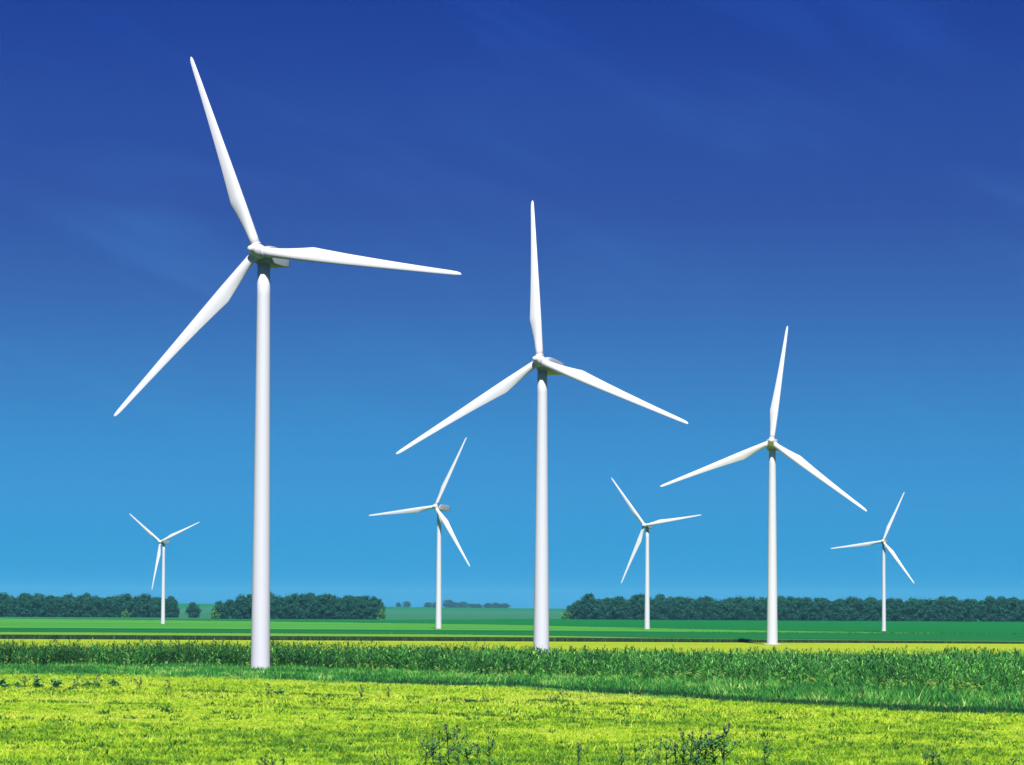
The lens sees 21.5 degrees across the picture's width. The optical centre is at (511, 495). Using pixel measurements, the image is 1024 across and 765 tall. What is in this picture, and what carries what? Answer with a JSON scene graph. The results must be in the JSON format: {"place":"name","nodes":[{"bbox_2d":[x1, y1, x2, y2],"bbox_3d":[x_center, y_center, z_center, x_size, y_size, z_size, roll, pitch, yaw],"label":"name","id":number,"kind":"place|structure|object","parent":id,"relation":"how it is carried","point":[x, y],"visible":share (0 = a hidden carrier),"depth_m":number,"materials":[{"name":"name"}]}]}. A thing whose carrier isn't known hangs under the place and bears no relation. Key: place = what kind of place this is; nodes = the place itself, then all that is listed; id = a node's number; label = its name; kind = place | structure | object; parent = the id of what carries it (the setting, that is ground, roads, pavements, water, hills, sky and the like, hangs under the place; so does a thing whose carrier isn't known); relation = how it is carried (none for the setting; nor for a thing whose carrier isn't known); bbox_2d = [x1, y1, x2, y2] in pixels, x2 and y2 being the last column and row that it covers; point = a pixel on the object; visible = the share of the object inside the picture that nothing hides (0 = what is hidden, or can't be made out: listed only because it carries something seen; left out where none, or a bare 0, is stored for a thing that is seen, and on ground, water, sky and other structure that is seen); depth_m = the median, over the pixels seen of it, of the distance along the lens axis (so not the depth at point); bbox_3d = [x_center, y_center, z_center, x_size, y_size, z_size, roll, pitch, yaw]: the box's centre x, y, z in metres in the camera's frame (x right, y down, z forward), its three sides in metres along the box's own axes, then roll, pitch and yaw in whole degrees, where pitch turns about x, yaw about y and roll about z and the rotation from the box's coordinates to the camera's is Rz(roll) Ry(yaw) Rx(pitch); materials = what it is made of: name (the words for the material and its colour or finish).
{"place":"outdoors","nodes":[
{"label":"outdoors","id":0,"kind":"place"},
{"bbox_2d":[179,607,562,614],"bbox_3d":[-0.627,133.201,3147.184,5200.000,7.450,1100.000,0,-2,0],"label":"hills","id":1,"kind":"structure","parent":0,"point":[387,611],"depth_m":3163.88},
{"bbox_2d":[177,603,565,610],"bbox_3d":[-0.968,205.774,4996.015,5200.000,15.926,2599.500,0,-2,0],"label":"hills","id":2,"kind":"structure","parent":0,"point":[397,608],"depth_m":4079.68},
{"bbox_2d":[0,619,948,633],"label":"bright green field","id":3,"kind":"structure","parent":0,"point":[54,623],"depth_m":884.27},
{"bbox_2d":[129,513,198,623],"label":"wind turbine","id":4,"kind":"object","parent":3,"relation":"on","point":[164,541],"visible":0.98,"depth_m":969.23,"materials":[{"name":"paint"}]},
{"bbox_2d":[368,437,469,628],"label":"wind turbine","id":5,"kind":"object","parent":3,"relation":"on","point":[437,507],"visible":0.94,"depth_m":805.61,"materials":[{"name":"paint"}]},
{"bbox_2d":[611,478,700,628],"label":"wind turbine","id":6,"kind":"object","parent":3,"relation":"on","point":[647,526],"visible":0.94,"depth_m":823.65,"materials":[{"name":"paint"}]},
{"bbox_2d":[0,613,1007,620],"bbox_3d":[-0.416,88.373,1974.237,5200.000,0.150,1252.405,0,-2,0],"label":"field","id":7,"kind":"structure","parent":0,"point":[393,616],"depth_m":1714.93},
{"bbox_2d":[0,592,10,616],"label":"tree","id":8,"kind":"object","parent":7,"relation":"on","point":[5,598],"visible":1,"depth_m":1535.78,"materials":[{"name":"green plant"}]},
{"bbox_2d":[5,598,19,616],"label":"tree","id":9,"kind":"object","parent":7,"relation":"on","point":[14,604],"visible":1,"depth_m":1536.12,"materials":[{"name":"green plant"}]},
{"bbox_2d":[15,592,27,616],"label":"tree","id":10,"kind":"object","parent":7,"relation":"on","point":[21,601],"visible":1,"depth_m":1537.10,"materials":[{"name":"green plant"}]},
{"bbox_2d":[23,594,40,616],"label":"tree","id":11,"kind":"object","parent":7,"relation":"on","point":[30,602],"visible":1,"depth_m":1535.47,"materials":[{"name":"green plant"}]},
{"bbox_2d":[36,595,49,616],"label":"tree","id":12,"kind":"object","parent":7,"relation":"on","point":[40,608],"visible":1,"depth_m":1538.56,"materials":[{"name":"green plant"}]},
{"bbox_2d":[43,595,56,616],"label":"tree","id":13,"kind":"object","parent":7,"relation":"on","point":[51,599],"visible":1,"depth_m":1535.82,"materials":[{"name":"green plant"}]},
{"bbox_2d":[52,596,65,616],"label":"tree","id":14,"kind":"object","parent":7,"relation":"on","point":[59,603],"visible":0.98,"depth_m":1537.24,"materials":[{"name":"green plant"}]},
{"bbox_2d":[59,592,76,616],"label":"tree","id":15,"kind":"object","parent":7,"relation":"on","point":[69,610],"visible":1,"depth_m":1537.01,"materials":[{"name":"green plant"}]},
{"bbox_2d":[71,595,89,616],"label":"tree","id":16,"kind":"object","parent":7,"relation":"on","point":[81,609],"visible":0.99,"depth_m":1535.60,"materials":[{"name":"green plant"}]},
{"bbox_2d":[83,596,98,616],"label":"tree","id":17,"kind":"object","parent":7,"relation":"on","point":[90,600],"visible":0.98,"depth_m":1536.69,"materials":[{"name":"green plant"}]},
{"bbox_2d":[90,595,105,616],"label":"tree","id":18,"kind":"object","parent":7,"relation":"on","point":[98,601],"visible":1,"depth_m":1537.66,"materials":[{"name":"green plant"}]},
{"bbox_2d":[102,596,113,616],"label":"tree","id":19,"kind":"object","parent":7,"relation":"on","point":[108,610],"visible":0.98,"depth_m":1538.01,"materials":[{"name":"green plant"}]},
{"bbox_2d":[109,597,122,616],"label":"tree","id":20,"kind":"object","parent":7,"relation":"on","point":[117,611],"visible":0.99,"depth_m":1536.05,"materials":[{"name":"green plant"}]},
{"bbox_2d":[115,593,133,616],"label":"tree","id":21,"kind":"object","parent":7,"relation":"on","point":[126,603],"visible":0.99,"depth_m":1535.43,"materials":[{"name":"green plant"}]},
{"bbox_2d":[129,595,144,617],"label":"tree","id":22,"kind":"object","parent":7,"relation":"on","point":[135,610],"visible":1,"depth_m":1535.92,"materials":[{"name":"green plant"}]},
{"bbox_2d":[138,593,152,617],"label":"tree","id":23,"kind":"object","parent":7,"relation":"on","point":[146,602],"visible":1,"depth_m":1537.96,"materials":[{"name":"green plant"}]},
{"bbox_2d":[148,596,160,617],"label":"tree","id":24,"kind":"object","parent":7,"relation":"on","point":[154,610],"visible":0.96,"depth_m":1535.98,"materials":[{"name":"green plant"}]},
{"bbox_2d":[169,599,180,617],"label":"tree","id":25,"kind":"object","parent":7,"relation":"on","point":[174,612],"visible":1,"depth_m":1537.57,"materials":[{"name":"green plant"}]},
{"bbox_2d":[185,602,201,617],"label":"tree","id":26,"kind":"object","parent":7,"relation":"on","point":[191,607],"visible":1,"depth_m":1541.91,"materials":[{"name":"green plant"}]},
{"bbox_2d":[212,600,226,618],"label":"tree","id":27,"kind":"object","parent":7,"relation":"on","point":[219,607],"visible":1,"depth_m":1416.48,"materials":[{"name":"green plant"}]},
{"bbox_2d":[223,599,236,618],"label":"tree","id":28,"kind":"object","parent":7,"relation":"on","point":[230,604],"visible":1,"depth_m":1418.17,"materials":[{"name":"green plant"}]},
{"bbox_2d":[231,594,249,618],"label":"tree","id":29,"kind":"object","parent":7,"relation":"on","point":[239,610],"visible":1,"depth_m":1416.14,"materials":[{"name":"green plant"}]},
{"bbox_2d":[270,599,282,618],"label":"tree","id":30,"kind":"object","parent":7,"relation":"on","point":[274,606],"visible":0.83,"depth_m":1417.85,"materials":[{"name":"green plant"}]},
{"bbox_2d":[276,597,289,618],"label":"tree","id":31,"kind":"object","parent":7,"relation":"on","point":[283,606],"visible":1,"depth_m":1418.33,"materials":[{"name":"green plant"}]},
{"bbox_2d":[287,593,301,618],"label":"tree","id":32,"kind":"object","parent":7,"relation":"on","point":[292,602],"visible":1,"depth_m":1418.72,"materials":[{"name":"green plant"}]},
{"bbox_2d":[294,593,312,618],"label":"tree","id":33,"kind":"object","parent":7,"relation":"on","point":[303,611],"visible":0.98,"depth_m":1417.82,"materials":[{"name":"green plant"}]},
{"bbox_2d":[309,596,322,618],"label":"tree","id":34,"kind":"object","parent":7,"relation":"on","point":[314,600],"visible":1,"depth_m":1420.14,"materials":[{"name":"green plant"}]},
{"bbox_2d":[316,593,335,618],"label":"tree","id":35,"kind":"object","parent":7,"relation":"on","point":[325,602],"visible":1,"depth_m":1418.63,"materials":[{"name":"green plant"}]},
{"bbox_2d":[328,597,344,618],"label":"tree","id":36,"kind":"object","parent":7,"relation":"on","point":[337,603],"visible":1,"depth_m":1420.15,"materials":[{"name":"green plant"}]},
{"bbox_2d":[340,595,354,618],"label":"tree","id":37,"kind":"object","parent":7,"relation":"on","point":[347,600],"visible":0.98,"depth_m":1421.63,"materials":[{"name":"green plant"}]},
{"bbox_2d":[350,595,365,618],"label":"tree","id":38,"kind":"object","parent":7,"relation":"on","point":[358,611],"visible":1,"depth_m":1420.18,"materials":[{"name":"green plant"}]},
{"bbox_2d":[362,601,375,618],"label":"tree","id":39,"kind":"object","parent":7,"relation":"on","point":[368,607],"visible":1,"depth_m":1421.37,"materials":[{"name":"green plant"}]},
{"bbox_2d":[371,598,385,619],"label":"tree","id":40,"kind":"object","parent":7,"relation":"on","point":[378,604],"visible":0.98,"depth_m":1421.49,"materials":[{"name":"green plant"}]},
{"bbox_2d":[0,614,1011,713],"bbox_3d":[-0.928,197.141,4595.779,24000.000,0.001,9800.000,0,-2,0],"label":"ground","id":41,"kind":"structure","parent":0,"point":[556,654],"depth_m":380.34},
{"bbox_2d":[113,57,460,668],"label":"wind turbine","id":42,"kind":"object","parent":41,"relation":"on","point":[266,258],"visible":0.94,"depth_m":266.75,"materials":[{"name":"paint"}]},
{"bbox_2d":[421,733,446,763],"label":"thistle","id":43,"kind":"object","parent":41,"relation":"on","point":[431,748],"visible":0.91,"depth_m":108.83,"materials":[{"name":"green plant"}]},
{"bbox_2d":[441,723,465,764],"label":"thistle","id":44,"kind":"object","parent":41,"relation":"on","point":[447,739],"visible":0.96,"depth_m":108.26,"materials":[{"name":"green plant"}]},
{"bbox_2d":[0,635,1023,695],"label":"corn crop","id":45,"kind":"object","parent":41,"relation":"on","point":[961,666],"visible":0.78,"depth_m":252.05,"materials":[{"name":"green plant"}]},
{"bbox_2d":[0,634,1023,643],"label":"crop stems","id":46,"kind":"object","parent":41,"relation":"on","point":[121,637],"visible":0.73,"depth_m":522.24,"materials":[{"name":"green plant"}]},
{"bbox_2d":[3,619,1022,636],"bbox_3d":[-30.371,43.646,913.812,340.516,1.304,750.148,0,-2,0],"label":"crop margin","id":47,"kind":"object","parent":41,"relation":"on","point":[663,628],"visible":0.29,"depth_m":694.63,"materials":[{"name":"green plant"}]},
{"bbox_2d":[396,200,687,654],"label":"wind turbine","id":48,"kind":"object","parent":41,"relation":"on","point":[543,365],"visible":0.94,"depth_m":353.59,"materials":[{"name":"paint"}]},
{"bbox_2d":[674,727,689,764],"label":"thistle","id":49,"kind":"object","parent":41,"relation":"on","point":[683,749],"visible":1,"depth_m":107.60,"materials":[{"name":"green plant"}]},
{"bbox_2d":[684,727,709,764],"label":"thistle","id":50,"kind":"object","parent":41,"relation":"on","point":[700,742],"visible":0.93,"depth_m":108.33,"materials":[{"name":"green plant"}]},
{"bbox_2d":[703,722,730,762],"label":"thistle","id":51,"kind":"object","parent":41,"relation":"on","point":[712,743],"visible":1,"depth_m":109.10,"materials":[{"name":"green plant"}]},
{"bbox_2d":[716,722,737,764],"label":"thistle","id":52,"kind":"object","parent":41,"relation":"on","point":[722,749],"visible":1,"depth_m":108.52,"materials":[{"name":"green plant"}]},
{"bbox_2d":[0,672,1023,764],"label":"meadow grass","id":53,"kind":"structure","parent":0,"point":[195,720],"depth_m":142.06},
{"bbox_2d":[0,660,1023,717],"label":"tall grass","id":54,"kind":"structure","parent":0,"point":[857,691],"depth_m":215.28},
{"bbox_2d":[0,639,1023,654],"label":"yellow field","id":55,"kind":"structure","parent":0,"point":[717,646],"depth_m":475.83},
{"bbox_2d":[660,326,866,644],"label":"wind turbine","id":56,"kind":"object","parent":55,"relation":"on","point":[771,445],"visible":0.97,"depth_m":492.65,"materials":[{"name":"paint"}]},
{"bbox_2d":[0,618,1023,633],"bbox_3d":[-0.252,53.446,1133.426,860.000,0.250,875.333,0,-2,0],"label":"green field","id":57,"kind":"structure","parent":0,"point":[946,627],"depth_m":1124.27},
{"bbox_2d":[571,600,584,618],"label":"tree","id":58,"kind":"object","parent":57,"relation":"on","point":[577,605],"visible":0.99,"depth_m":1536.02,"materials":[{"name":"green plant"}]},
{"bbox_2d":[579,592,595,618],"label":"tree","id":59,"kind":"object","parent":57,"relation":"on","point":[587,599],"visible":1,"depth_m":1533.26,"materials":[{"name":"green plant"}]},
{"bbox_2d":[590,598,607,619],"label":"tree","id":60,"kind":"object","parent":57,"relation":"on","point":[599,605],"visible":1,"depth_m":1532.38,"materials":[{"name":"green plant"}]},
{"bbox_2d":[603,598,613,619],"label":"tree","id":61,"kind":"object","parent":57,"relation":"on","point":[608,610],"visible":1,"depth_m":1534.30,"materials":[{"name":"green plant"}]},
{"bbox_2d":[611,595,624,619],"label":"tree","id":62,"kind":"object","parent":57,"relation":"on","point":[618,603],"visible":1,"depth_m":1530.93,"materials":[{"name":"green plant"}]},
{"bbox_2d":[618,599,634,619],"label":"tree","id":63,"kind":"object","parent":57,"relation":"on","point":[627,605],"visible":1,"depth_m":1529.52,"materials":[{"name":"green plant"}]},
{"bbox_2d":[629,593,644,619],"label":"tree","id":64,"kind":"object","parent":57,"relation":"on","point":[638,601],"visible":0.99,"depth_m":1530.32,"materials":[{"name":"green plant"}]},
{"bbox_2d":[651,597,662,619],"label":"tree","id":65,"kind":"object","parent":57,"relation":"on","point":[656,604],"visible":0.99,"depth_m":1529.56,"materials":[{"name":"green plant"}]},
{"bbox_2d":[659,598,675,619],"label":"tree","id":66,"kind":"object","parent":57,"relation":"on","point":[667,609],"visible":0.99,"depth_m":1526.81,"materials":[{"name":"green plant"}]},
{"bbox_2d":[671,596,689,619],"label":"tree","id":67,"kind":"object","parent":57,"relation":"on","point":[677,601],"visible":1,"depth_m":1525.39,"materials":[{"name":"green plant"}]},
{"bbox_2d":[678,596,692,619],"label":"tree","id":68,"kind":"object","parent":57,"relation":"on","point":[688,602],"visible":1,"depth_m":1525.55,"materials":[{"name":"green plant"}]},
{"bbox_2d":[689,599,703,619],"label":"tree","id":69,"kind":"object","parent":57,"relation":"on","point":[697,607],"visible":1,"depth_m":1523.09,"materials":[{"name":"green plant"}]},
{"bbox_2d":[701,595,715,619],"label":"tree","id":70,"kind":"object","parent":57,"relation":"on","point":[708,602],"visible":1,"depth_m":1522.42,"materials":[{"name":"green plant"}]},
{"bbox_2d":[711,599,725,619],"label":"tree","id":71,"kind":"object","parent":57,"relation":"on","point":[719,604],"visible":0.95,"depth_m":1522.88,"materials":[{"name":"green plant"}]},
{"bbox_2d":[717,597,736,619],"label":"tree","id":72,"kind":"object","parent":57,"relation":"on","point":[727,615],"visible":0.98,"depth_m":1521.93,"materials":[{"name":"green plant"}]},
{"bbox_2d":[729,595,745,619],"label":"tree","id":73,"kind":"object","parent":57,"relation":"on","point":[740,603],"visible":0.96,"depth_m":1520.84,"materials":[{"name":"green plant"}]},
{"bbox_2d":[741,600,755,619],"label":"tree","id":74,"kind":"object","parent":57,"relation":"on","point":[748,609],"visible":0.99,"depth_m":1518.89,"materials":[{"name":"green plant"}]},
{"bbox_2d":[757,598,766,619],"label":"tree","id":75,"kind":"object","parent":57,"relation":"on","point":[763,613],"visible":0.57,"depth_m":1515.89,"materials":[{"name":"green plant"}]},
{"bbox_2d":[778,600,793,620],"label":"tree","id":76,"kind":"object","parent":57,"relation":"on","point":[786,613],"visible":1,"depth_m":1516.30,"materials":[{"name":"green plant"}]},
{"bbox_2d":[789,597,804,620],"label":"tree","id":77,"kind":"object","parent":57,"relation":"on","point":[796,603],"visible":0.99,"depth_m":1514.66,"materials":[{"name":"green plant"}]},
{"bbox_2d":[798,596,816,620],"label":"tree","id":78,"kind":"object","parent":57,"relation":"on","point":[807,607],"visible":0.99,"depth_m":1513.24,"materials":[{"name":"green plant"}]},
{"bbox_2d":[810,597,826,620],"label":"tree","id":79,"kind":"object","parent":57,"relation":"on","point":[818,603],"visible":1,"depth_m":1511.01,"materials":[{"name":"green plant"}]},
{"bbox_2d":[821,598,833,620],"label":"tree","id":80,"kind":"object","parent":57,"relation":"on","point":[828,613],"visible":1,"depth_m":1513.10,"materials":[{"name":"green plant"}]},
{"bbox_2d":[831,599,843,620],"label":"tree","id":81,"kind":"object","parent":57,"relation":"on","point":[837,609],"visible":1,"depth_m":1510.23,"materials":[{"name":"green plant"}]},
{"bbox_2d":[840,596,857,620],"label":"tree","id":82,"kind":"object","parent":57,"relation":"on","point":[847,610],"visible":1,"depth_m":1508.88,"materials":[{"name":"green plant"}]},
{"bbox_2d":[850,596,867,620],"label":"tree","id":83,"kind":"object","parent":57,"relation":"on","point":[858,602],"visible":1,"depth_m":1507.46,"materials":[{"name":"green plant"}]},
{"bbox_2d":[859,599,876,620],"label":"tree","id":84,"kind":"object","parent":57,"relation":"on","point":[869,605],"visible":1,"depth_m":1508.70,"materials":[{"name":"green plant"}]},
{"bbox_2d":[830,492,913,630],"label":"wind turbine","id":85,"kind":"object","parent":57,"relation":"on","point":[883,542],"visible":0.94,"depth_m":801.65,"materials":[{"name":"paint"}]},
{"bbox_2d":[871,600,881,620],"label":"tree","id":86,"kind":"object","parent":57,"relation":"on","point":[877,616],"visible":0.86,"depth_m":1507.55,"materials":[{"name":"green plant"}]},
{"bbox_2d":[881,597,898,620],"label":"tree","id":87,"kind":"object","parent":57,"relation":"on","point":[889,604],"visible":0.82,"depth_m":1506.11,"materials":[{"name":"green plant"}]},
{"bbox_2d":[891,598,907,620],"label":"tree","id":88,"kind":"object","parent":57,"relation":"on","point":[899,607],"visible":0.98,"depth_m":1504.88,"materials":[{"name":"green plant"}]},
{"bbox_2d":[902,598,917,620],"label":"tree","id":89,"kind":"object","parent":57,"relation":"on","point":[909,603],"visible":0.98,"depth_m":1504.77,"materials":[{"name":"green plant"}]},
{"bbox_2d":[911,599,928,620],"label":"tree","id":90,"kind":"object","parent":57,"relation":"on","point":[918,605],"visible":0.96,"depth_m":1502.67,"materials":[{"name":"green plant"}]},
{"bbox_2d":[920,598,937,620],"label":"tree","id":91,"kind":"object","parent":57,"relation":"on","point":[928,604],"visible":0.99,"depth_m":1503.24,"materials":[{"name":"green plant"}]},
{"bbox_2d":[934,596,948,620],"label":"tree","id":92,"kind":"object","parent":57,"relation":"on","point":[941,603],"visible":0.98,"depth_m":1500.56,"materials":[{"name":"green plant"}]},
{"bbox_2d":[942,596,958,620],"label":"tree","id":93,"kind":"object","parent":57,"relation":"on","point":[951,600],"visible":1,"depth_m":1501.11,"materials":[{"name":"green plant"}]},
{"bbox_2d":[951,599,968,620],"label":"tree","id":94,"kind":"object","parent":57,"relation":"on","point":[960,615],"visible":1,"depth_m":1498.65,"materials":[{"name":"green plant"}]},
{"bbox_2d":[961,598,976,621],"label":"tree","id":95,"kind":"object","parent":57,"relation":"on","point":[972,611],"visible":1,"depth_m":1497.92,"materials":[{"name":"green plant"}]},
{"bbox_2d":[975,600,986,621],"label":"tree","id":96,"kind":"object","parent":57,"relation":"on","point":[980,604],"visible":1,"depth_m":1497.58,"materials":[{"name":"green plant"}]},
{"bbox_2d":[980,595,999,621],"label":"tree","id":97,"kind":"object","parent":57,"relation":"on","point":[992,607],"visible":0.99,"depth_m":1496.18,"materials":[{"name":"green plant"}]},
{"bbox_2d":[993,596,1007,621],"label":"tree","id":98,"kind":"object","parent":57,"relation":"on","point":[1000,601],"visible":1,"depth_m":1495.55,"materials":[{"name":"green plant"}]},
{"bbox_2d":[1003,596,1021,621],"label":"tree","id":99,"kind":"object","parent":57,"relation":"on","point":[1011,602],"visible":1,"depth_m":1495.20,"materials":[{"name":"green plant"}]},
{"bbox_2d":[0,628,1023,640],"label":"dark green field","id":100,"kind":"structure","parent":0,"point":[851,636],"depth_m":614.87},
{"bbox_2d":[0,632,1023,643],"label":"lime field","id":101,"kind":"structure","parent":0,"point":[238,635],"depth_m":528.56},
{"bbox_2d":[0,0,1023,608],"label":"sky","id":102,"kind":"structure","parent":0,"point":[705,180],"materials":[{"name":"blue"}]},
{"bbox_2d":[4,655,1023,695],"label":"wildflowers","id":103,"kind":"object","parent":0,"point":[719,675],"visible":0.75,"depth_m":223.41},
{"bbox_2d":[184,675,1023,714],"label":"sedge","id":104,"kind":"object","parent":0,"point":[954,708],"visible":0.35,"depth_m":181.03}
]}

